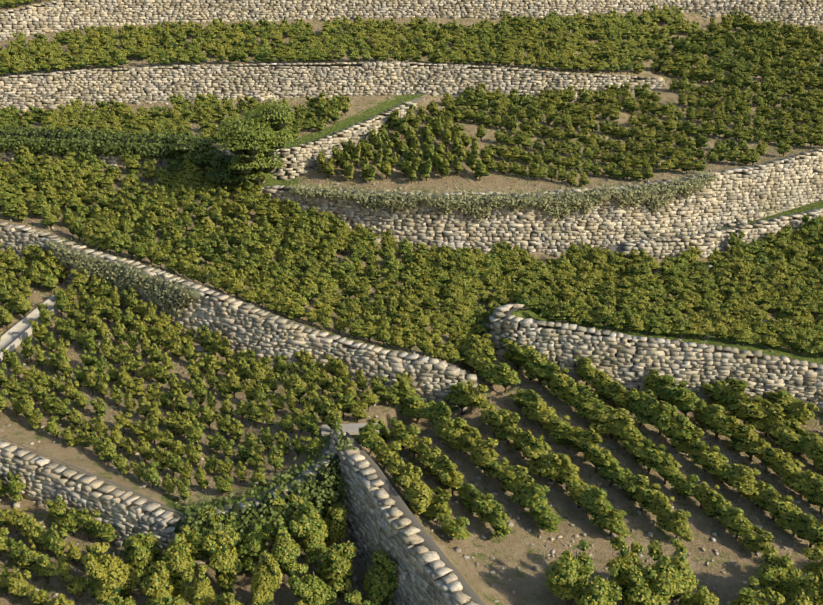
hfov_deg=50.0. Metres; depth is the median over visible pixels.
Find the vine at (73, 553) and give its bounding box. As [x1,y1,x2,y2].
[65,541,85,565]
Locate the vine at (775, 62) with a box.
[767,56,781,68]
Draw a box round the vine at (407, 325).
[393,317,413,336]
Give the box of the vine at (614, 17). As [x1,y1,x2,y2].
[607,10,620,24]
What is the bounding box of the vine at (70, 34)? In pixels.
[66,29,75,40]
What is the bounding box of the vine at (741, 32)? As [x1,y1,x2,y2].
[734,28,746,37]
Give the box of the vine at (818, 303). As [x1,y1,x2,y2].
[809,292,822,318]
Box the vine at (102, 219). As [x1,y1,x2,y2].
[96,217,105,226]
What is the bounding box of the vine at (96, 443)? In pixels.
[89,430,103,457]
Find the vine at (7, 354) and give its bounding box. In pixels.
[1,348,19,369]
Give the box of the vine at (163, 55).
[158,48,169,64]
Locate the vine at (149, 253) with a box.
[143,239,157,265]
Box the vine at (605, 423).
[588,404,629,438]
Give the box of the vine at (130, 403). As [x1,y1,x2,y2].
[122,393,136,412]
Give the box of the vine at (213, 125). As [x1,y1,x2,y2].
[206,119,217,131]
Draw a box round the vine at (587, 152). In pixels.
[579,144,593,159]
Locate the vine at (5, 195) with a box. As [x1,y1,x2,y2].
[0,186,13,206]
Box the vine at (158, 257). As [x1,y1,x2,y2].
[149,246,165,268]
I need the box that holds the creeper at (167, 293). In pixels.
[45,237,203,317]
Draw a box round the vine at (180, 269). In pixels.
[175,254,192,276]
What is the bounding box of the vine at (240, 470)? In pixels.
[235,461,247,482]
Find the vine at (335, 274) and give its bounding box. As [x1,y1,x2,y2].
[329,265,343,279]
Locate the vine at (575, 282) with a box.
[565,274,586,290]
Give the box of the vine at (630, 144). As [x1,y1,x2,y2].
[623,137,635,150]
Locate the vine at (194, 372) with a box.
[186,360,204,385]
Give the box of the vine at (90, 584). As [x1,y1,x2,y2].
[84,577,102,604]
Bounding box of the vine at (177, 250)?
[173,243,185,257]
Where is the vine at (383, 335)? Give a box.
[372,324,391,346]
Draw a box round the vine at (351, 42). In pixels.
[346,36,357,50]
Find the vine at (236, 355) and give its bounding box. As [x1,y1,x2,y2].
[233,351,244,365]
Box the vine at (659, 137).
[654,130,665,143]
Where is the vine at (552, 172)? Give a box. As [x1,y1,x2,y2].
[547,165,557,181]
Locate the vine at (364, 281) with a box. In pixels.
[352,277,370,289]
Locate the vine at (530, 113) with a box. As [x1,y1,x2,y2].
[526,104,536,120]
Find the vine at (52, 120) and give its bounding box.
[45,113,60,130]
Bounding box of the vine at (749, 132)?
[742,125,754,142]
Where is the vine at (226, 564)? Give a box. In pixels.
[202,524,242,592]
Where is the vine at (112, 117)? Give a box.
[106,111,119,125]
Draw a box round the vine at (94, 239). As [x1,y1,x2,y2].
[86,227,104,249]
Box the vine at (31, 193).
[25,184,36,201]
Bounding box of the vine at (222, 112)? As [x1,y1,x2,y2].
[215,103,228,120]
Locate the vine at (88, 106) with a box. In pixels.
[82,102,91,115]
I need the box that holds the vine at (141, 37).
[135,30,148,46]
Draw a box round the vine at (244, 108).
[241,106,247,117]
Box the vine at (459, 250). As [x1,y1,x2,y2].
[446,247,463,260]
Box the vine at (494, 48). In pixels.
[492,44,500,54]
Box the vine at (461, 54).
[455,47,465,64]
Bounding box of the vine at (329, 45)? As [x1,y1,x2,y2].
[323,38,335,51]
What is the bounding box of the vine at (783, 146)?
[776,139,792,156]
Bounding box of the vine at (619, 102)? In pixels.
[611,95,621,107]
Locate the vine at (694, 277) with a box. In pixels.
[687,271,700,286]
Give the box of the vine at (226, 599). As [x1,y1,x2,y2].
[215,592,243,604]
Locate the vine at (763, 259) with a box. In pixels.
[756,252,775,270]
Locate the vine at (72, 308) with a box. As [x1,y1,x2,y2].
[62,300,78,324]
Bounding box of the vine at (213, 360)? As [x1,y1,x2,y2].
[204,355,223,376]
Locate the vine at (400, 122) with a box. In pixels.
[394,116,407,138]
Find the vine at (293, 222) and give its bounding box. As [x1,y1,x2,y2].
[284,213,303,232]
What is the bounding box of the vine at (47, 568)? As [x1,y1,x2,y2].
[34,554,57,583]
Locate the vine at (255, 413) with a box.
[245,400,263,425]
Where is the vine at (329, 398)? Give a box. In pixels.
[319,391,336,406]
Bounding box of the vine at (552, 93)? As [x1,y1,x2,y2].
[547,89,559,100]
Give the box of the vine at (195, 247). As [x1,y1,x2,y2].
[188,241,201,257]
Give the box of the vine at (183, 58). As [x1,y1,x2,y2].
[177,49,189,64]
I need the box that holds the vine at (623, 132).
[616,126,628,139]
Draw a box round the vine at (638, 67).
[632,60,644,73]
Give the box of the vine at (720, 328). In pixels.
[708,316,728,341]
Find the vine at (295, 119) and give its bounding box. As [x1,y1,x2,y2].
[288,112,296,124]
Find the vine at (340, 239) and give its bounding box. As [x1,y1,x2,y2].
[329,230,345,254]
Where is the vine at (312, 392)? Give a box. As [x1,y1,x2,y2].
[302,384,319,406]
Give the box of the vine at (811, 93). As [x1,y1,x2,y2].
[806,88,819,98]
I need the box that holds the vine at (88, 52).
[81,44,95,56]
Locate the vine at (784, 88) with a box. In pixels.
[776,80,791,96]
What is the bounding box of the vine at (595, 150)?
[590,144,600,160]
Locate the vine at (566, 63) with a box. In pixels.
[559,55,571,71]
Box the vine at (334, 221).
[329,214,339,233]
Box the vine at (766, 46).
[758,41,771,55]
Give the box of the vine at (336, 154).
[332,145,342,167]
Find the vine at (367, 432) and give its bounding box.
[353,422,381,454]
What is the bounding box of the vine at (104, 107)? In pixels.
[95,100,110,115]
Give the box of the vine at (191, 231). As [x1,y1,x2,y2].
[184,227,199,238]
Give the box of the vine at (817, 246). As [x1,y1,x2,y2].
[813,243,822,260]
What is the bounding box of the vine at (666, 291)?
[656,283,669,297]
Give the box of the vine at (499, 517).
[487,505,511,538]
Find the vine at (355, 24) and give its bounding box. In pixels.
[349,19,360,36]
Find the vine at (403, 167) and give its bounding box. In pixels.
[398,160,411,176]
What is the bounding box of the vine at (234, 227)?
[226,218,243,233]
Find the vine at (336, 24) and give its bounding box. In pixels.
[331,16,341,33]
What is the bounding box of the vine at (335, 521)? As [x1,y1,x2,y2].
[322,495,348,544]
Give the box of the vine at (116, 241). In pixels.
[104,230,124,255]
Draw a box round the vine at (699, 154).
[692,148,704,159]
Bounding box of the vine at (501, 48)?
[499,43,508,50]
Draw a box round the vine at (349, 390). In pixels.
[342,381,357,400]
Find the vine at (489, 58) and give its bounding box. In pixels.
[484,47,495,65]
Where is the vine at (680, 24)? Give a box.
[674,16,685,34]
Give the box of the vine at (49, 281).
[40,267,59,293]
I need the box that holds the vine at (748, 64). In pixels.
[740,61,752,75]
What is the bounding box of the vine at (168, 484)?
[161,473,176,494]
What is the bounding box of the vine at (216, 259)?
[210,253,224,268]
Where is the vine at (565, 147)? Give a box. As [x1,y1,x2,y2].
[560,139,572,156]
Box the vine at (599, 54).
[593,46,606,60]
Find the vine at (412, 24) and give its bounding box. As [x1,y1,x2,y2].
[407,17,422,30]
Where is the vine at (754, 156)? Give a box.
[747,148,759,165]
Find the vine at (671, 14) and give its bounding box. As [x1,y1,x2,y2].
[664,5,677,20]
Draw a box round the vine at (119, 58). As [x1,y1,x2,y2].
[112,49,129,67]
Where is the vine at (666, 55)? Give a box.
[661,51,671,59]
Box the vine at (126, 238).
[120,228,131,244]
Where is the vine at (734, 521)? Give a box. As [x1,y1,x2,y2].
[717,506,753,539]
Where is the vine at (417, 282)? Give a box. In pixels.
[413,279,423,289]
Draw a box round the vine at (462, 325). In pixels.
[448,315,470,329]
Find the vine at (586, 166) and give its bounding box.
[581,158,592,174]
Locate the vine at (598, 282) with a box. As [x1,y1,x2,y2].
[588,277,605,295]
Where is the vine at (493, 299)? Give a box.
[488,286,508,305]
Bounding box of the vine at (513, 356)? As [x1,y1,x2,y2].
[502,338,531,371]
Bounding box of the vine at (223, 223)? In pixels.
[217,215,232,231]
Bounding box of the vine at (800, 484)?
[778,463,822,496]
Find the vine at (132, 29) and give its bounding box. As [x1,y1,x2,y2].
[123,23,138,37]
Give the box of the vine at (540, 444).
[527,435,551,460]
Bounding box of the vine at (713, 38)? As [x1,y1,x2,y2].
[707,33,719,44]
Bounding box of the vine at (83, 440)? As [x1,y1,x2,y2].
[74,428,91,450]
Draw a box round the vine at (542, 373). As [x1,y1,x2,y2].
[522,355,559,385]
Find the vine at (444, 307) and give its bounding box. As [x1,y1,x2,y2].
[437,299,452,311]
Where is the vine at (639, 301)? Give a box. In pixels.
[631,299,644,315]
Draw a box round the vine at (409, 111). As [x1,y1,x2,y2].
[402,104,415,123]
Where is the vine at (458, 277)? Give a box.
[451,275,470,289]
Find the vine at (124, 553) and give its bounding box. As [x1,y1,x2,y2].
[121,535,134,557]
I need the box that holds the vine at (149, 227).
[143,221,155,235]
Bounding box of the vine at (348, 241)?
[342,235,352,254]
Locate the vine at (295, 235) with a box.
[288,228,304,244]
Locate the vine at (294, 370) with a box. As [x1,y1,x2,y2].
[287,362,300,379]
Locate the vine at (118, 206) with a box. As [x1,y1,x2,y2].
[110,196,127,217]
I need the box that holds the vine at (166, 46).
[163,43,174,50]
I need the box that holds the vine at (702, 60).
[692,54,708,66]
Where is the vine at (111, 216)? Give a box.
[107,209,120,229]
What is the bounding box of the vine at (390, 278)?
[381,268,399,288]
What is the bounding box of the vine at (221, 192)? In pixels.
[215,186,231,201]
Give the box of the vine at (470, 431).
[444,425,479,453]
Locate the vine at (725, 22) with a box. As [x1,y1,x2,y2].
[720,13,734,27]
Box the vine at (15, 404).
[9,397,22,416]
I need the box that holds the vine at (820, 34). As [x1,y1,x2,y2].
[810,30,822,42]
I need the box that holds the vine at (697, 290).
[689,283,702,295]
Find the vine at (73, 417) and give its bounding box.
[64,408,81,428]
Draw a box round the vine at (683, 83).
[678,74,688,90]
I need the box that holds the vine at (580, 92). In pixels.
[577,87,587,102]
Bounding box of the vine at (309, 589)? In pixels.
[287,563,337,604]
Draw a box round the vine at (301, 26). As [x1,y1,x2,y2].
[296,18,305,32]
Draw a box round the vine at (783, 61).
[779,58,786,68]
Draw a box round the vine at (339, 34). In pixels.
[333,30,345,40]
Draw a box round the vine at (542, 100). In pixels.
[534,96,547,109]
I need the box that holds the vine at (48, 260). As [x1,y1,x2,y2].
[38,249,57,275]
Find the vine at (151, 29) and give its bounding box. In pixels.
[146,26,154,36]
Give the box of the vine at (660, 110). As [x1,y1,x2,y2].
[655,104,669,118]
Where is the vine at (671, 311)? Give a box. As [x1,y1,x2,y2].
[665,302,683,318]
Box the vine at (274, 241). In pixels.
[265,232,280,254]
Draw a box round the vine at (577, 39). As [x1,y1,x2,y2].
[569,33,583,49]
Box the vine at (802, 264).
[792,254,806,274]
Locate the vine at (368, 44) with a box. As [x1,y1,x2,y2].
[366,40,372,51]
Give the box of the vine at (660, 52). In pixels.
[654,42,669,58]
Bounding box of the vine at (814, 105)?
[808,97,820,112]
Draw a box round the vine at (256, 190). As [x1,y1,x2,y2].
[244,184,262,200]
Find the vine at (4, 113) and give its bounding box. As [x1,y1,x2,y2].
[0,106,11,121]
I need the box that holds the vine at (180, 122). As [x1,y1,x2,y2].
[175,116,190,127]
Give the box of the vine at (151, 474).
[140,460,160,487]
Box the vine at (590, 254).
[584,248,601,265]
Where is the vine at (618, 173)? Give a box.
[610,166,623,179]
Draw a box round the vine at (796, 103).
[790,96,803,108]
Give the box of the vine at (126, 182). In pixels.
[121,174,134,192]
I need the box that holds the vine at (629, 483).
[613,468,649,500]
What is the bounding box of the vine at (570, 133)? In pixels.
[564,123,576,139]
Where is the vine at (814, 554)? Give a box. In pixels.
[801,547,822,583]
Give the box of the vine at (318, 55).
[309,48,325,62]
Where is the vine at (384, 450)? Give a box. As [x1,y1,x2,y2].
[372,436,401,468]
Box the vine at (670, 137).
[664,130,675,143]
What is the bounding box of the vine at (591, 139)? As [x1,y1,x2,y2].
[586,133,596,144]
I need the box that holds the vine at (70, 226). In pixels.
[65,216,79,238]
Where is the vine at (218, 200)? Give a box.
[213,196,225,215]
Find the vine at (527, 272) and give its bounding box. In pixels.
[522,267,535,281]
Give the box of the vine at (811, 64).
[805,57,818,72]
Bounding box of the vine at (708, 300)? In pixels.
[699,293,720,309]
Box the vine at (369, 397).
[356,389,378,411]
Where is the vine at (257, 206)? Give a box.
[252,199,266,217]
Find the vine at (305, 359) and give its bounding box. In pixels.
[294,350,313,368]
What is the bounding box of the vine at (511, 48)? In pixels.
[503,44,514,54]
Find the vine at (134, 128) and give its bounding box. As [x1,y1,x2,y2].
[127,123,138,136]
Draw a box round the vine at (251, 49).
[246,42,260,53]
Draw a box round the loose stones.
[0,77,822,604]
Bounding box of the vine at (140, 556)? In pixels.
[125,531,156,580]
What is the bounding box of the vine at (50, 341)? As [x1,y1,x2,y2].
[43,332,55,351]
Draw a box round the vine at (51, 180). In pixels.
[45,175,59,194]
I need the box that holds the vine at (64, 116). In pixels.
[60,113,67,123]
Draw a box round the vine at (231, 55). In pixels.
[227,47,237,63]
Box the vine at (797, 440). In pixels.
[773,428,822,456]
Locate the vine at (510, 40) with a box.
[504,35,517,47]
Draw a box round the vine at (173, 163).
[170,159,183,173]
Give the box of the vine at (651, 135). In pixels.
[645,127,656,140]
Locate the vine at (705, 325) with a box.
[695,318,714,340]
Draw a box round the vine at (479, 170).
[473,159,490,180]
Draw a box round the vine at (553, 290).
[547,282,560,300]
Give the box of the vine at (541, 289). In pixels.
[534,282,551,297]
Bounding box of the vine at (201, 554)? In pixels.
[191,506,237,558]
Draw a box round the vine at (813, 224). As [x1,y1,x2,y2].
[798,214,820,231]
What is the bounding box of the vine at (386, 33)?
[381,24,393,42]
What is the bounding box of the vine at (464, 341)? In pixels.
[453,334,484,367]
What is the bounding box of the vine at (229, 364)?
[220,358,238,375]
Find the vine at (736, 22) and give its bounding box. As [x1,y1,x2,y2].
[731,10,744,30]
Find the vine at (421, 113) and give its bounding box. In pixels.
[417,106,426,124]
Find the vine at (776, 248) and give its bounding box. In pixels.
[770,241,785,257]
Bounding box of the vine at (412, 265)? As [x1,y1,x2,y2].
[409,262,420,276]
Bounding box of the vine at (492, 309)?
[488,302,499,317]
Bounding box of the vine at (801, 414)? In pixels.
[777,397,818,424]
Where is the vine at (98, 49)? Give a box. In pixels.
[94,45,106,55]
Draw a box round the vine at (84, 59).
[78,50,89,68]
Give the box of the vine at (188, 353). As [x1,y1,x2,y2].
[182,341,196,363]
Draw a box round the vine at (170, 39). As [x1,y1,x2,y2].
[163,33,177,45]
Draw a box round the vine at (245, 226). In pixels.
[239,221,257,237]
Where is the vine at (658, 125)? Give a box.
[653,120,665,129]
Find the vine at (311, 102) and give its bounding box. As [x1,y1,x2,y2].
[305,96,316,108]
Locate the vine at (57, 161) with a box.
[44,156,64,169]
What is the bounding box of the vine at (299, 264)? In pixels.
[294,254,305,272]
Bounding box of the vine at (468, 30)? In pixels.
[465,25,475,33]
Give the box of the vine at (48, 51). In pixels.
[45,46,57,56]
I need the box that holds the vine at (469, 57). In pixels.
[463,50,476,64]
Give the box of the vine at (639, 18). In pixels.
[632,14,643,25]
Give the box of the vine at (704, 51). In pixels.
[697,42,709,54]
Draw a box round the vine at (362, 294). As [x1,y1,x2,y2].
[352,284,371,302]
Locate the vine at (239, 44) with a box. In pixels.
[232,39,243,50]
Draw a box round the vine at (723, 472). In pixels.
[706,461,743,483]
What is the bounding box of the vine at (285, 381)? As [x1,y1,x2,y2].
[280,372,294,394]
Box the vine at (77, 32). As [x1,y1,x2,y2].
[71,28,83,41]
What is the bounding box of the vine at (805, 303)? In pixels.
[796,295,816,313]
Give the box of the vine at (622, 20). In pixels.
[618,14,625,25]
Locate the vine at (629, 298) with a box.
[620,292,634,304]
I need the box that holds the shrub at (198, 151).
[167,134,222,172]
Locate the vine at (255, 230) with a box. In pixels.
[250,228,260,241]
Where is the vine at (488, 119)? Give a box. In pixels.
[483,114,494,128]
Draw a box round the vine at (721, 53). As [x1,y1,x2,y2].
[715,49,726,59]
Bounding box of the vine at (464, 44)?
[457,37,472,49]
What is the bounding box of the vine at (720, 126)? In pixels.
[712,119,725,138]
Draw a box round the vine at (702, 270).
[691,261,709,275]
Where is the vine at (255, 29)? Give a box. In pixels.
[248,22,260,35]
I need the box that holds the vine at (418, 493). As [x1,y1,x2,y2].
[398,473,431,513]
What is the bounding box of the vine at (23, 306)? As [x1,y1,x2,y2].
[11,294,31,317]
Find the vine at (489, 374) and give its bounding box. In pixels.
[477,356,502,385]
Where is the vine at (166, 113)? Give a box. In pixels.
[162,106,170,117]
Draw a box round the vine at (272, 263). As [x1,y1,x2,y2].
[264,260,276,274]
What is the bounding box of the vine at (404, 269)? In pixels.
[398,263,411,277]
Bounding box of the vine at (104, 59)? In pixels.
[96,50,109,66]
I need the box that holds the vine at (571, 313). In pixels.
[560,299,580,323]
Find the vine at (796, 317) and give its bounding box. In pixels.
[787,306,807,325]
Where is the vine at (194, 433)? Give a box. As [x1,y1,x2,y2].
[184,420,205,444]
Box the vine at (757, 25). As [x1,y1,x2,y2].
[752,21,764,32]
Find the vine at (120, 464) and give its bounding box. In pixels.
[112,453,130,474]
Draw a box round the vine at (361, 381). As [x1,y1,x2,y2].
[355,369,367,391]
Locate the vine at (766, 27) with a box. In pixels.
[761,24,771,34]
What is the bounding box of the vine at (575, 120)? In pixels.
[570,113,581,126]
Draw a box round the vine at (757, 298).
[750,285,764,305]
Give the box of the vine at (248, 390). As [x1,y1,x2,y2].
[241,378,255,401]
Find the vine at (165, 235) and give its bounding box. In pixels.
[158,227,171,244]
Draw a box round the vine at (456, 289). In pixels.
[448,278,466,300]
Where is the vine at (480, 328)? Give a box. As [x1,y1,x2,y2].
[467,317,487,339]
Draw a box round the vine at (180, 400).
[173,387,186,414]
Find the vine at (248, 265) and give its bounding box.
[238,260,258,280]
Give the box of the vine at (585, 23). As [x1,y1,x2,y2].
[581,15,590,27]
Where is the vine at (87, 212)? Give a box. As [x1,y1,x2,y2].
[78,203,92,220]
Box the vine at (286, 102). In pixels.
[282,98,291,111]
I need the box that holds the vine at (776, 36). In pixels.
[771,32,783,46]
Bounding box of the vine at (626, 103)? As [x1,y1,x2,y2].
[619,93,632,111]
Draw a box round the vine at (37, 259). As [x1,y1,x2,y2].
[28,248,45,271]
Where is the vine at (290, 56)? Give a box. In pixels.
[282,47,296,62]
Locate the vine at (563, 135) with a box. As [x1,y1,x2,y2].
[557,128,566,141]
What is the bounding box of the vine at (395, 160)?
[387,152,399,168]
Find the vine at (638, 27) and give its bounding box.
[632,23,644,36]
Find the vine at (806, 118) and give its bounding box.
[801,111,812,122]
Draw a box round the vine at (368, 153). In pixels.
[363,144,373,159]
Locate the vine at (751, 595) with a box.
[727,576,784,604]
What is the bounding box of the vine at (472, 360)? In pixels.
[463,340,494,374]
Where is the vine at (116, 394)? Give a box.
[110,385,123,405]
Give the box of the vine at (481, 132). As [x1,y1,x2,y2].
[475,124,486,141]
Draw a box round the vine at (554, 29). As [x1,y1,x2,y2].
[551,21,565,33]
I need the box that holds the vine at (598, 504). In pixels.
[583,485,612,523]
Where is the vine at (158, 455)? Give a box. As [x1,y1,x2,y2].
[149,446,166,471]
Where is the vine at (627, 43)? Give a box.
[621,38,634,48]
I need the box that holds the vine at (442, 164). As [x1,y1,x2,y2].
[436,154,450,178]
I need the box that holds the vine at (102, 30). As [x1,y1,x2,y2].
[96,25,108,37]
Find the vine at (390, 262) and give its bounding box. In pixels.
[380,254,401,272]
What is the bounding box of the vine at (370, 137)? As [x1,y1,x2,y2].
[367,128,376,142]
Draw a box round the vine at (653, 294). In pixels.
[645,282,665,302]
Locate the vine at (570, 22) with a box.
[564,14,575,32]
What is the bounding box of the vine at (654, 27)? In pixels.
[649,18,660,34]
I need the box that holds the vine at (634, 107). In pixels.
[625,97,641,113]
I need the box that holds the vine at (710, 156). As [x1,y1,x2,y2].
[702,148,717,163]
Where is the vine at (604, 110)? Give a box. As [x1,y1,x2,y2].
[598,101,610,120]
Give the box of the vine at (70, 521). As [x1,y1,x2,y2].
[56,507,83,535]
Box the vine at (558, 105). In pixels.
[554,97,564,111]
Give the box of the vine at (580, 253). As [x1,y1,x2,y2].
[571,242,592,262]
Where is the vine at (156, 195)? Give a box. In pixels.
[153,193,168,207]
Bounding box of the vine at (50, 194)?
[41,182,56,203]
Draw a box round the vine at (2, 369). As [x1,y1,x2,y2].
[0,363,5,388]
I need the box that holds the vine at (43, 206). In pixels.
[34,198,51,215]
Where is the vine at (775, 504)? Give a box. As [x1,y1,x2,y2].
[756,487,802,522]
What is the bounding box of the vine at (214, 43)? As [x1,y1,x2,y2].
[211,39,222,53]
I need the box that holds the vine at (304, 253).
[293,247,306,259]
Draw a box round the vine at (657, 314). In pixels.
[645,304,663,320]
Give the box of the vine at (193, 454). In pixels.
[185,441,201,466]
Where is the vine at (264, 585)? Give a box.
[250,550,282,604]
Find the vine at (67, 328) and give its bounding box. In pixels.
[57,317,77,343]
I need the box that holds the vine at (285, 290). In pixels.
[275,282,296,300]
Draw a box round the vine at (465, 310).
[454,297,470,316]
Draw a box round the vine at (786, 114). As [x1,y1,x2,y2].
[779,109,792,122]
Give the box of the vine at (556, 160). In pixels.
[552,152,561,166]
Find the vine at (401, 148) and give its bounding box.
[397,140,406,157]
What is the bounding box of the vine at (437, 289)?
[427,282,441,296]
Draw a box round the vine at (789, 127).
[782,119,793,133]
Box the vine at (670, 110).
[663,102,675,118]
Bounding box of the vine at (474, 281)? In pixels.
[467,275,485,290]
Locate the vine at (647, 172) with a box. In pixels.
[641,163,655,181]
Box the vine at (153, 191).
[150,183,164,201]
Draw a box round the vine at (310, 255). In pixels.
[304,249,317,262]
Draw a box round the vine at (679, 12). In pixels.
[673,7,684,19]
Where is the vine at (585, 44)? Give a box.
[580,38,590,49]
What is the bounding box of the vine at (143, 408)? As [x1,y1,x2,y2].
[136,395,150,420]
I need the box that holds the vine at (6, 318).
[0,309,13,328]
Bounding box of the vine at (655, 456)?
[636,438,673,472]
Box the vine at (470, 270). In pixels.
[462,260,479,278]
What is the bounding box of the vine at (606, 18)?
[600,13,611,27]
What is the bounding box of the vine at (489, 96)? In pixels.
[481,90,494,102]
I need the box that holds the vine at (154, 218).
[146,211,160,230]
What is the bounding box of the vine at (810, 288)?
[797,280,818,299]
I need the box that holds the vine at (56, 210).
[48,200,61,222]
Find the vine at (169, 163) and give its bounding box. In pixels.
[166,159,178,171]
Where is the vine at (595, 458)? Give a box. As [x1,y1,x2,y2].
[583,440,614,472]
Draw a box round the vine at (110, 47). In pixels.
[106,41,115,57]
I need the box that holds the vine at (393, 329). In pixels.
[387,324,402,338]
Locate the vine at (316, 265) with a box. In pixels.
[304,258,321,275]
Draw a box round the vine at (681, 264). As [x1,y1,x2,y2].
[669,253,690,271]
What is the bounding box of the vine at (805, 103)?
[800,97,812,111]
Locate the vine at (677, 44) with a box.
[670,35,684,50]
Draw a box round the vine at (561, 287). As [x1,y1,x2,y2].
[553,280,572,302]
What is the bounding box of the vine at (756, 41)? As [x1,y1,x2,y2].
[749,35,763,53]
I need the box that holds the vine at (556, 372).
[543,362,574,396]
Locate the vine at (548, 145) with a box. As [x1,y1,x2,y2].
[543,138,554,151]
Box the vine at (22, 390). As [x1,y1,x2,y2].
[11,381,31,398]
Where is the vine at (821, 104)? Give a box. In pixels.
[818,99,822,109]
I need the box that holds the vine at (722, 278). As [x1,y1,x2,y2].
[713,268,731,289]
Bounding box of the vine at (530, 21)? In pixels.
[523,15,535,27]
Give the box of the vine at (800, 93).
[792,85,807,99]
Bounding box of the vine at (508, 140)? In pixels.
[504,133,514,145]
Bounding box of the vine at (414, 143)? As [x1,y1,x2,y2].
[409,134,420,150]
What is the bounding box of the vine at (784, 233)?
[776,224,794,243]
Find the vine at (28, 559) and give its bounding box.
[17,544,42,571]
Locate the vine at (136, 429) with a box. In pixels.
[128,420,144,439]
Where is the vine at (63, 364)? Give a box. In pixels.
[56,351,72,376]
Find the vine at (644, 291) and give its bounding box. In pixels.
[632,285,649,299]
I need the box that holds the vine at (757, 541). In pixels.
[738,524,773,554]
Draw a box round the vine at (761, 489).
[741,477,773,506]
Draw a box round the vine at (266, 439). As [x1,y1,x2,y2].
[260,427,274,452]
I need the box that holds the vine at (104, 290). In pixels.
[93,278,112,299]
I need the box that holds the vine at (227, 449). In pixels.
[219,437,235,456]
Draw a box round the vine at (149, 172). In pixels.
[141,159,157,182]
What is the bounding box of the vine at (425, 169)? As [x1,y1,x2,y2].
[419,158,431,180]
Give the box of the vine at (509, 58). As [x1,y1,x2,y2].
[502,50,514,66]
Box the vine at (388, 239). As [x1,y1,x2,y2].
[380,230,397,249]
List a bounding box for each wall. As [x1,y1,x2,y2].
[0,0,822,40]
[0,61,666,108]
[0,97,422,179]
[0,222,477,402]
[0,429,484,604]
[261,147,822,253]
[489,303,822,412]
[608,208,822,258]
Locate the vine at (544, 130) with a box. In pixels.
[538,124,551,135]
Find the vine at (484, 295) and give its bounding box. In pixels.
[478,286,492,304]
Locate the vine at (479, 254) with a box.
[473,248,484,263]
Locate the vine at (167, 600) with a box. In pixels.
[151,595,185,604]
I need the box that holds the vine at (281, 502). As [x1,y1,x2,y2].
[269,489,303,540]
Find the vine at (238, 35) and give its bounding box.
[231,27,245,45]
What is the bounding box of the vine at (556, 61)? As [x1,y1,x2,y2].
[551,51,564,70]
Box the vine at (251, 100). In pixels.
[243,95,258,109]
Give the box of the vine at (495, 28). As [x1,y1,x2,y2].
[490,22,500,33]
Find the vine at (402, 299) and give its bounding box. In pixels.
[396,294,410,310]
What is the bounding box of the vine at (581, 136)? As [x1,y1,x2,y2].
[575,129,588,143]
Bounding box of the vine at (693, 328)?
[686,316,702,339]
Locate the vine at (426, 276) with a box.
[417,269,433,283]
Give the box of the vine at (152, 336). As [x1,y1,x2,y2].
[147,326,158,344]
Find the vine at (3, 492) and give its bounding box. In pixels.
[0,479,6,496]
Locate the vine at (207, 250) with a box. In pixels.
[198,240,213,264]
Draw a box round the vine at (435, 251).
[428,247,443,257]
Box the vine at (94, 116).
[88,109,100,123]
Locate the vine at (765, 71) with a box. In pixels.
[757,64,771,78]
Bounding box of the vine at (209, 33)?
[204,27,216,42]
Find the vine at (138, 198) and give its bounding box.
[129,194,147,213]
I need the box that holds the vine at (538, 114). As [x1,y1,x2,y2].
[532,108,543,120]
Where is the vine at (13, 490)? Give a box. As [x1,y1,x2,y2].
[5,471,25,501]
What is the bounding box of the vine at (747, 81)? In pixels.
[739,72,752,89]
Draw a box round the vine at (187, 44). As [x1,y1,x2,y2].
[183,41,195,53]
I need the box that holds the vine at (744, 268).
[734,258,753,281]
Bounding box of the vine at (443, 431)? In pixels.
[433,412,467,443]
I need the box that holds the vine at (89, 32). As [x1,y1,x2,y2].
[83,25,99,39]
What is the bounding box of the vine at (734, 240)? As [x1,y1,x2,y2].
[727,230,745,253]
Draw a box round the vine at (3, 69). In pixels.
[0,60,7,76]
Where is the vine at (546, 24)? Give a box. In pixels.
[542,16,551,29]
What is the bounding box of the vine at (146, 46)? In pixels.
[142,41,152,52]
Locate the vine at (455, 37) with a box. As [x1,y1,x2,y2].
[450,31,459,43]
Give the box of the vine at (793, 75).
[783,68,798,84]
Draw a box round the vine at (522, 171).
[514,164,527,177]
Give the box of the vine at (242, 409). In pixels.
[234,400,248,419]
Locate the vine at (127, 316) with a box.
[121,306,133,334]
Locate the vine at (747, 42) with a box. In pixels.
[741,36,751,50]
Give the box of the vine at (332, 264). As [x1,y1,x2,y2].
[326,258,337,274]
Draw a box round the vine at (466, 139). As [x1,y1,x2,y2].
[460,132,470,150]
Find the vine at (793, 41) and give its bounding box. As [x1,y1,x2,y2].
[785,31,802,48]
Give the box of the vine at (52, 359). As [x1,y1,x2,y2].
[48,351,59,373]
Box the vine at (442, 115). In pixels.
[437,108,449,120]
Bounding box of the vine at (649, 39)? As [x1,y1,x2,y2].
[645,34,657,49]
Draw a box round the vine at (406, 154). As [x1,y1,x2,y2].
[402,146,412,161]
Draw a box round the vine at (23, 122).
[19,116,30,129]
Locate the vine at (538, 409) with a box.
[521,398,557,426]
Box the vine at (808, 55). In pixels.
[802,49,816,61]
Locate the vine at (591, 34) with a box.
[584,26,598,40]
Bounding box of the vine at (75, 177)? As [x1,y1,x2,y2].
[67,171,85,190]
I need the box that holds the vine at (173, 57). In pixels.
[167,47,178,64]
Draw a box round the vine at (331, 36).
[326,33,336,44]
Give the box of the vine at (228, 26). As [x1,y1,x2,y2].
[224,23,233,33]
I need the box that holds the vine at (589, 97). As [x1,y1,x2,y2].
[581,90,595,104]
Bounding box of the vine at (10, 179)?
[5,169,16,184]
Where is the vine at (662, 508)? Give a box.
[649,491,674,524]
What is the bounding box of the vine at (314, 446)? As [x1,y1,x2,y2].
[304,436,322,453]
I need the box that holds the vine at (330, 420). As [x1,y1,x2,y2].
[324,408,342,431]
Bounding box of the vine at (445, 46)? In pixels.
[441,43,449,50]
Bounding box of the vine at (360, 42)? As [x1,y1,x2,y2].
[355,35,367,50]
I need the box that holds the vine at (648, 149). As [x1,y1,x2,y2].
[641,139,654,156]
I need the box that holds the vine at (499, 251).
[490,241,509,260]

